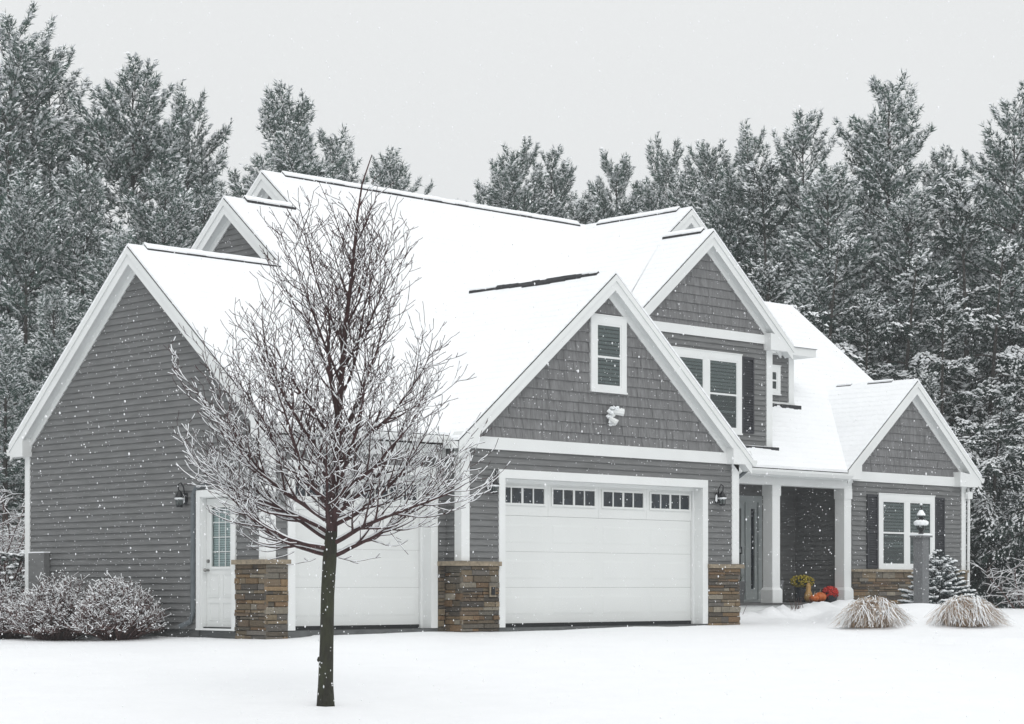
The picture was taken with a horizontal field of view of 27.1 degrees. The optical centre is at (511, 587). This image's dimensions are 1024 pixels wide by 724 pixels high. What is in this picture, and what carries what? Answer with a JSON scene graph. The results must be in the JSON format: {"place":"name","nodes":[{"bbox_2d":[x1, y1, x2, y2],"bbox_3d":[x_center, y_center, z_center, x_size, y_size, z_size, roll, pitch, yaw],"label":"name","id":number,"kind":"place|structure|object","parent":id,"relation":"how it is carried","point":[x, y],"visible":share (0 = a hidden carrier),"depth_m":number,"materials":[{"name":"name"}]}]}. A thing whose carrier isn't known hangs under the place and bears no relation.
{"place":"outdoors","nodes":[
{"label":"outdoors","id":0,"kind":"place"},
{"bbox_2d":[0,599,1023,723],"bbox_3d":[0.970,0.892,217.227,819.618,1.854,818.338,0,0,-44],"label":"ground","id":1,"kind":"structure","parent":0,"point":[655,682],"depth_m":25.51,"materials":[{"name":"white snow"}]},
{"bbox_2d":[0,339,22,531],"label":"pine tree","id":2,"kind":"object","parent":1,"relation":"on","point":[12,490],"visible":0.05,"depth_m":56.38,"materials":[{"name":"green plant"}]},
{"bbox_2d":[0,520,24,583],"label":"thicket shrub","id":3,"kind":"object","parent":1,"relation":"on","point":[11,542],"visible":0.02,"depth_m":49.76,"materials":[{"name":"grey plant"}]},
{"bbox_2d":[0,468,24,599],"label":"thicket shrub","id":4,"kind":"object","parent":1,"relation":"on","point":[13,534],"visible":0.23,"depth_m":44.95,"materials":[{"name":"grey plant"}]},
{"bbox_2d":[0,550,24,602],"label":"evergreen shrub","id":5,"kind":"object","parent":1,"relation":"on","point":[19,558],"visible":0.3,"depth_m":41.63,"materials":[{"name":"green plant"}]},
{"bbox_2d":[0,580,31,638],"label":"shrub","id":6,"kind":"object","parent":1,"relation":"on","point":[5,633],"visible":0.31,"depth_m":35.07,"materials":[{"name":"grey plant"}]},
{"bbox_2d":[0,189,38,503],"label":"pine tree","id":7,"kind":"object","parent":1,"relation":"on","point":[13,313],"visible":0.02,"depth_m":63.94,"materials":[{"name":"green plant"}]},
{"bbox_2d":[0,319,47,580],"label":"pine tree","id":8,"kind":"object","parent":1,"relation":"on","point":[10,383],"visible":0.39,"depth_m":51.81,"materials":[{"name":"green plant"}]},
{"bbox_2d":[0,167,75,502],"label":"pine tree","id":9,"kind":"object","parent":1,"relation":"on","point":[10,239],"visible":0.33,"depth_m":59.72,"materials":[{"name":"green plant"}]},
{"bbox_2d":[0,282,80,591],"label":"pine tree","id":10,"kind":"object","parent":1,"relation":"on","point":[57,332],"visible":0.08,"depth_m":53.77,"materials":[{"name":"green plant"}]},
{"bbox_2d":[0,569,91,640],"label":"shrub","id":11,"kind":"object","parent":1,"relation":"on","point":[42,614],"visible":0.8,"depth_m":34.07,"materials":[{"name":"grey plant"}]},
{"bbox_2d":[0,153,111,380],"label":"pine tree","id":12,"kind":"object","parent":1,"relation":"on","point":[45,244],"visible":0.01,"depth_m":73.38,"materials":[{"name":"green plant"}]},
{"bbox_2d":[0,40,112,381],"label":"pine tree","id":13,"kind":"object","parent":1,"relation":"on","point":[58,57],"visible":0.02,"depth_m":67.54,"materials":[{"name":"green plant"}]},
{"bbox_2d":[0,1,114,502],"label":"pine tree","id":14,"kind":"object","parent":1,"relation":"on","point":[20,133],"visible":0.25,"depth_m":65.41,"materials":[{"name":"green plant"}]},
{"bbox_2d":[1,154,114,515],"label":"pine tree","id":15,"kind":"object","parent":1,"relation":"on","point":[83,223],"visible":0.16,"depth_m":61.50,"materials":[{"name":"green plant"}]},
{"bbox_2d":[0,219,145,508],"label":"pine tree","id":16,"kind":"object","parent":1,"relation":"on","point":[111,257],"visible":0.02,"depth_m":56.63,"materials":[{"name":"green plant"}]},
{"bbox_2d":[12,51,203,380],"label":"pine tree","id":17,"kind":"object","parent":1,"relation":"on","point":[134,169],"visible":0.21,"depth_m":65.15,"materials":[{"name":"green plant"}]},
{"bbox_2d":[70,570,170,640],"bbox_3d":[-6.183,0.285,33.299,1.523,1.128,1.909,0,0,-44],"label":"shrub","id":18,"kind":"object","parent":1,"relation":"on","point":[114,614],"visible":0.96,"depth_m":33.03,"materials":[{"name":"grey plant"}]},
{"bbox_2d":[111,162,212,248],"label":"pine tree","id":19,"kind":"object","parent":1,"relation":"on","point":[161,192],"visible":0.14,"depth_m":61.59,"materials":[{"name":"green plant"}]},
{"bbox_2d":[127,78,233,238],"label":"pine tree","id":20,"kind":"object","parent":1,"relation":"on","point":[201,178],"visible":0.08,"depth_m":69.48,"materials":[{"name":"green plant"}]},
{"bbox_2d":[186,179,225,245],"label":"pine tree","id":21,"kind":"object","parent":1,"relation":"on","point":[212,202],"visible":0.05,"depth_m":63.80,"materials":[{"name":"green plant"}]},
{"bbox_2d":[206,166,254,217],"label":"pine tree","id":22,"kind":"object","parent":1,"relation":"on","point":[233,177],"visible":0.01,"depth_m":68.02,"materials":[{"name":"green plant"}]},
{"bbox_2d":[226,78,345,197],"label":"pine tree","id":23,"kind":"object","parent":1,"relation":"on","point":[296,152],"visible":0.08,"depth_m":65.55,"materials":[{"name":"green plant"}]},
{"bbox_2d":[291,122,368,183],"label":"pine tree","id":24,"kind":"object","parent":1,"relation":"on","point":[343,174],"visible":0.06,"depth_m":75.83,"materials":[{"name":"green plant"}]},
{"bbox_2d":[168,155,510,706],"bbox_3d":[-1.857,-1.577,21.949,3.119,5.836,3.114,0,0,-44],"label":"bare tree","id":25,"kind":"object","parent":1,"relation":"on","point":[335,477],"visible":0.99,"depth_m":21.86,"materials":[{"name":"brown plant"}]},
{"bbox_2d":[368,145,433,194],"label":"pine tree","id":26,"kind":"object","parent":1,"relation":"on","point":[395,171],"visible":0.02,"depth_m":83.86,"materials":[{"name":"green plant"}]},
{"bbox_2d":[6,170,984,639],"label":"house","id":27,"kind":"structure","parent":1,"relation":"on","point":[698,314],"depth_m":36.45,"materials":[{"name":"wood"}]},
{"bbox_2d":[203,498,230,628],"bbox_3d":[-4.498,-0.380,32.735,0.139,2.010,0.796,0,0,-44],"label":"side door","id":28,"kind":"structure","parent":27,"relation":"in","point":[216,607],"depth_m":32.82,"materials":[{"name":"paint"}]},
{"bbox_2d":[295,475,418,629],"bbox_3d":[-2.465,-0.548,33.280,2.749,2.487,0.070,0,0,-44],"label":"garage door","id":29,"kind":"structure","parent":27,"relation":"in","point":[393,582],"depth_m":33.41,"materials":[{"name":"paint"}]},
{"bbox_2d":[501,483,690,627],"bbox_3d":[1.477,-0.548,36.553,4.889,2.487,0.070,0,0,-44],"label":"garage door","id":30,"kind":"structure","parent":27,"relation":"in","point":[530,580],"depth_m":36.50,"materials":[{"name":"paint"}]},
{"bbox_2d":[589,313,627,394],"bbox_3d":[1.652,-4.000,36.364,0.910,1.330,0.065,0,0,-44],"label":"window","id":31,"kind":"structure","parent":27,"relation":"in","point":[598,322],"depth_m":36.36,"materials":[{"name":"white paint"}]},
{"bbox_2d":[672,346,742,434],"bbox_3d":[3.802,-3.850,41.617,2.170,1.610,0.065,0,0,-44],"label":"window","id":32,"kind":"structure","parent":27,"relation":"in","point":[689,354],"depth_m":41.93,"materials":[{"name":"white paint"}]},
{"bbox_2d":[737,502,756,599],"bbox_3d":[4.655,-0.775,44.137,1.380,2.040,0.132,0,0,-44],"label":"front door","id":33,"kind":"structure","parent":27,"relation":"in","point":[753,505],"depth_m":44.52,"materials":[{"name":"grey paint"}]},
{"bbox_2d":[773,365,780,395],"bbox_3d":[5.491,-4.415,45.042,0.630,0.640,0.065,0,0,-44],"label":"window","id":34,"kind":"structure","parent":27,"relation":"in","point":[776,368],"depth_m":45.16,"materials":[{"name":"white paint"}]},
{"bbox_2d":[790,575,814,601],"bbox_3d":[6.088,0.009,44.614,0.531,0.581,0.519,0,0,-44],"label":"potted mum","id":35,"kind":"object","parent":27,"relation":"on","point":[799,584],"visible":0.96,"depth_m":44.51,"materials":[{"name":"yellow plant"}]},
{"bbox_2d":[804,581,811,601],"bbox_3d":[6.173,0.075,44.245,0.190,0.449,0.190,0,0,-44],"label":"gourd","id":36,"kind":"object","parent":27,"relation":"on","point":[808,594],"visible":0.93,"depth_m":44.19,"materials":[{"name":"beige plant"}]},
{"bbox_2d":[809,592,818,601],"bbox_3d":[6.253,0.187,43.988,0.216,0.222,0.207,0,0,-44],"label":"pumpkin","id":37,"kind":"object","parent":27,"relation":"on","point":[814,598],"visible":0.88,"depth_m":43.92,"materials":[{"name":"orange plant"}]},
{"bbox_2d":[815,589,826,601],"bbox_3d":[6.398,0.160,44.155,0.291,0.276,0.279,0,0,-44],"label":"pumpkin","id":38,"kind":"object","parent":27,"relation":"on","point":[821,595],"visible":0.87,"depth_m":44.06,"materials":[{"name":"orange plant"}]},
{"bbox_2d":[822,586,838,601],"bbox_3d":[6.652,0.127,44.354,0.367,0.343,0.371,0,0,-44],"label":"potted mum","id":39,"kind":"object","parent":27,"relation":"on","point":[831,593],"visible":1,"depth_m":44.23,"materials":[{"name":"red plant"}]},
{"bbox_2d":[877,493,935,569],"bbox_3d":[8.492,-1.200,45.706,2.060,1.630,0.065,0,0,-44],"label":"window","id":40,"kind":"structure","parent":27,"relation":"in","point":[888,499],"depth_m":45.57,"materials":[{"name":"white paint"}]},
{"bbox_2d":[471,134,561,216],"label":"pine tree","id":41,"kind":"object","parent":1,"relation":"on","point":[515,174],"visible":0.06,"depth_m":73.53,"materials":[{"name":"green plant"}]},
{"bbox_2d":[541,195,581,218],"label":"pine tree","id":42,"kind":"object","parent":1,"relation":"on","point":[577,207],"visible":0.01,"depth_m":77.79,"materials":[{"name":"green plant"}]},
{"bbox_2d":[530,143,631,223],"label":"pine tree","id":43,"kind":"object","parent":1,"relation":"on","point":[565,172],"visible":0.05,"depth_m":75.85,"materials":[{"name":"green plant"}]},
{"bbox_2d":[566,189,595,224],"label":"pine tree","id":44,"kind":"object","parent":1,"relation":"on","point":[583,208],"visible":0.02,"depth_m":79.73,"materials":[{"name":"green plant"}]},
{"bbox_2d":[569,147,649,223],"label":"pine tree","id":45,"kind":"object","parent":1,"relation":"on","point":[615,176],"visible":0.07,"depth_m":75.53,"materials":[{"name":"green plant"}]},
{"bbox_2d":[613,179,657,212],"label":"pine tree","id":46,"kind":"object","parent":1,"relation":"on","point":[632,186],"depth_m":77.75,"materials":[{"name":"green plant"}]},
{"bbox_2d":[633,131,706,212],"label":"pine tree","id":47,"kind":"object","parent":1,"relation":"on","point":[665,168],"visible":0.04,"depth_m":71.62,"materials":[{"name":"green plant"}]},
{"bbox_2d":[655,171,745,261],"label":"pine tree","id":48,"kind":"object","parent":1,"relation":"on","point":[696,194],"depth_m":73.93,"materials":[{"name":"green plant"}]},
{"bbox_2d":[665,138,755,258],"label":"pine tree","id":49,"kind":"object","parent":1,"relation":"on","point":[712,188],"visible":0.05,"depth_m":67.82,"materials":[{"name":"green plant"}]},
{"bbox_2d":[697,178,777,297],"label":"pine tree","id":50,"kind":"object","parent":1,"relation":"on","point":[712,215],"visible":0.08,"depth_m":65.42,"materials":[{"name":"green plant"}]},
{"bbox_2d":[699,117,786,302],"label":"pine tree","id":51,"kind":"object","parent":1,"relation":"on","point":[749,153],"visible":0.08,"depth_m":65.31,"materials":[{"name":"green plant"}]},
{"bbox_2d":[745,256,793,304],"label":"pine tree","id":52,"kind":"object","parent":1,"relation":"on","point":[774,277],"visible":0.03,"depth_m":56.52,"materials":[{"name":"green plant"}]},
{"bbox_2d":[737,154,833,311],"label":"pine tree","id":53,"kind":"object","parent":1,"relation":"on","point":[750,191],"visible":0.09,"depth_m":61.93,"materials":[{"name":"green plant"}]},
{"bbox_2d":[789,598,802,609],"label":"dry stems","id":54,"kind":"object","parent":1,"relation":"in","point":[796,605],"visible":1,"depth_m":42.21,"materials":[{"name":"grey plant"}]},
{"bbox_2d":[739,107,877,379],"bbox_3d":[9.168,-6.904,64.392,7.370,15.204,6.210,0,0,-39],"label":"pine tree","id":55,"kind":"object","parent":1,"relation":"on","point":[802,137],"visible":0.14,"depth_m":63.72,"materials":[{"name":"green plant"}]},
{"bbox_2d":[784,233,890,379],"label":"pine tree","id":56,"kind":"object","parent":1,"relation":"on","point":[817,318],"visible":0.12,"depth_m":54.80,"materials":[{"name":"green plant"}]},
{"bbox_2d":[770,159,908,376],"bbox_3d":[9.342,-5.721,60.352,6.971,12.804,5.874,0,0,-35],"label":"pine tree","id":57,"kind":"object","parent":1,"relation":"on","point":[825,189],"visible":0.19,"depth_m":59.67,"materials":[{"name":"green plant"}]},
{"bbox_2d":[757,184,928,357],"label":"pine tree","id":58,"kind":"object","parent":1,"relation":"on","point":[850,241],"depth_m":73.09,"materials":[{"name":"green plant"}]},
{"bbox_2d":[784,166,922,362],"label":"pine tree","id":59,"kind":"object","parent":1,"relation":"on","point":[844,177],"depth_m":75.94,"materials":[{"name":"green plant"}]},
{"bbox_2d":[814,120,920,350],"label":"pine tree","id":60,"kind":"object","parent":1,"relation":"on","point":[851,163],"visible":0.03,"depth_m":67.89,"materials":[{"name":"green plant"}]},
{"bbox_2d":[831,595,916,627],"bbox_3d":[6.364,0.424,37.399,1.535,0.594,1.570,0,0,-44],"label":"grass clump","id":61,"kind":"object","parent":1,"relation":"on","point":[861,613],"visible":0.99,"depth_m":37.12,"materials":[{"name":"beige plant"}]},
{"bbox_2d":[812,196,937,360],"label":"pine tree","id":62,"kind":"object","parent":1,"relation":"on","point":[858,277],"visible":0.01,"depth_m":69.56,"materials":[{"name":"green plant"}]},
{"bbox_2d":[841,286,916,379],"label":"pine tree","id":63,"kind":"object","parent":1,"relation":"on","point":[886,370],"visible":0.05,"depth_m":54.03,"materials":[{"name":"green plant"}]},
{"bbox_2d":[815,69,984,387],"bbox_3d":[10.651,-7.362,61.287,6.920,15.848,7.970,0,0,16],"label":"pine tree","id":64,"kind":"object","parent":1,"relation":"on","point":[873,182],"visible":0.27,"depth_m":61.48,"materials":[{"name":"green plant"}]},
{"bbox_2d":[852,184,980,416],"bbox_3d":[11.435,-5.386,60.340,4.902,12.081,5.818,0,0,41],"label":"pine tree","id":65,"kind":"object","parent":1,"relation":"on","point":[897,239],"visible":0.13,"depth_m":59.73,"materials":[{"name":"green plant"}]},
{"bbox_2d":[839,248,998,452],"bbox_3d":[10.164,-3.074,56.475,5.643,12.053,5.378,0,0,42],"label":"pine tree","id":66,"kind":"object","parent":1,"relation":"on","point":[920,267],"visible":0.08,"depth_m":55.87,"materials":[{"name":"green plant"}]},
{"bbox_2d":[910,503,932,602],"bbox_3d":[7.896,-0.560,41.002,0.312,2.150,0.312,0,0,-44],"label":"lamp post","id":67,"kind":"object","parent":1,"relation":"on","point":[921,551],"visible":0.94,"depth_m":40.93,"materials":[{"name":"stone"}]},
{"bbox_2d":[898,549,979,604],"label":"spruce tree","id":68,"kind":"object","parent":1,"relation":"on","point":[942,567],"visible":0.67,"depth_m":42.03,"materials":[{"name":"green plant"}]},
{"bbox_2d":[883,143,1004,504],"bbox_3d":[13.245,-6.362,63.608,5.736,14.029,6.808,0,0,-8],"label":"pine tree","id":69,"kind":"object","parent":1,"relation":"on","point":[937,160],"visible":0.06,"depth_m":63.84,"materials":[{"name":"green plant"}]},
{"bbox_2d":[911,367,988,567],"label":"pine tree","id":70,"kind":"object","parent":1,"relation":"on","point":[930,388],"visible":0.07,"depth_m":51.72,"materials":[{"name":"green plant"}]},
{"bbox_2d":[893,205,1020,391],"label":"pine tree","id":71,"kind":"object","parent":1,"relation":"on","point":[997,229],"visible":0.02,"depth_m":65.19,"materials":[{"name":"green plant"}]},
{"bbox_2d":[891,174,1023,594],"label":"pine tree","id":72,"kind":"object","parent":1,"relation":"on","point":[949,240],"visible":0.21,"depth_m":57.63,"materials":[{"name":"green plant"}]},
{"bbox_2d":[926,243,1002,389],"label":"pine tree","id":73,"kind":"object","parent":1,"relation":"on","point":[967,281],"visible":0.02,"depth_m":90.84,"materials":[{"name":"green plant"}]},
{"bbox_2d":[919,275,1014,588],"bbox_3d":[10.527,-2.877,53.102,4.370,9.876,4.157,0,0,0],"label":"pine tree","id":74,"kind":"object","parent":1,"relation":"on","point":[975,457],"visible":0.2,"depth_m":52.98,"materials":[{"name":"green plant"}]},
{"bbox_2d":[924,594,1016,627],"bbox_3d":[7.987,0.396,37.119,1.599,0.597,1.588,0,0,-44],"label":"grass clump","id":75,"kind":"object","parent":1,"relation":"on","point":[950,610],"visible":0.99,"depth_m":36.81,"materials":[{"name":"beige plant"}]},
{"bbox_2d":[923,80,1023,523],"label":"pine tree","id":76,"kind":"object","parent":1,"relation":"on","point":[998,152],"visible":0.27,"depth_m":59.56,"materials":[{"name":"green plant"}]},
{"bbox_2d":[924,239,1023,603],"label":"pine tree","id":77,"kind":"object","parent":1,"relation":"on","point":[983,321],"visible":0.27,"depth_m":54.97,"materials":[{"name":"green plant"}]},
{"bbox_2d":[938,350,1021,593],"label":"pine tree","id":78,"kind":"object","parent":1,"relation":"on","point":[982,360],"visible":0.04,"depth_m":55.50,"materials":[{"name":"green plant"}]},
{"bbox_2d":[957,392,1023,607],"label":"pine tree","id":79,"kind":"object","parent":1,"relation":"on","point":[983,495],"visible":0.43,"depth_m":49.66,"materials":[{"name":"green plant"}]},
{"bbox_2d":[957,175,1023,505],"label":"pine tree","id":80,"kind":"object","parent":1,"relation":"on","point":[1009,227],"visible":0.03,"depth_m":61.10,"materials":[{"name":"green plant"}]},
{"bbox_2d":[958,266,1023,605],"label":"pine tree","id":81,"kind":"object","parent":1,"relation":"on","point":[1001,391],"visible":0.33,"depth_m":53.03,"materials":[{"name":"green plant"}]},
{"bbox_2d":[967,558,1023,608],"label":"thicket shrub","id":82,"kind":"object","parent":1,"relation":"on","point":[1017,593],"visible":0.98,"depth_m":47.14,"materials":[{"name":"white plant"}]},
{"bbox_2d":[970,391,1023,608],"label":"pine tree","id":83,"kind":"object","parent":1,"relation":"on","point":[1011,521],"visible":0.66,"depth_m":48.76,"materials":[{"name":"green plant"}]},
{"bbox_2d":[971,260,1023,491],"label":"pine tree","id":84,"kind":"object","parent":1,"relation":"on","point":[998,355],"visible":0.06,"depth_m":57.61,"materials":[{"name":"green plant"}]},
{"bbox_2d":[0,0,1023,723],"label":"falling snow","id":85,"kind":"structure","parent":0,"point":[528,340],"depth_m":17.32,"materials":[{"name":"white snow"}]},
{"bbox_2d":[0,0,1023,336],"label":"sky","id":86,"kind":"structure","parent":0,"point":[453,26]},
{"bbox_2d":[737,574,745,602],"bbox_3d":[4.596,0.002,43.371,0.345,0.594,0.417,0,0,-44],"label":"planter","id":87,"kind":"object","parent":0,"point":[742,588],"visible":0.22,"depth_m":43.32,"materials":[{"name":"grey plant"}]}
]}

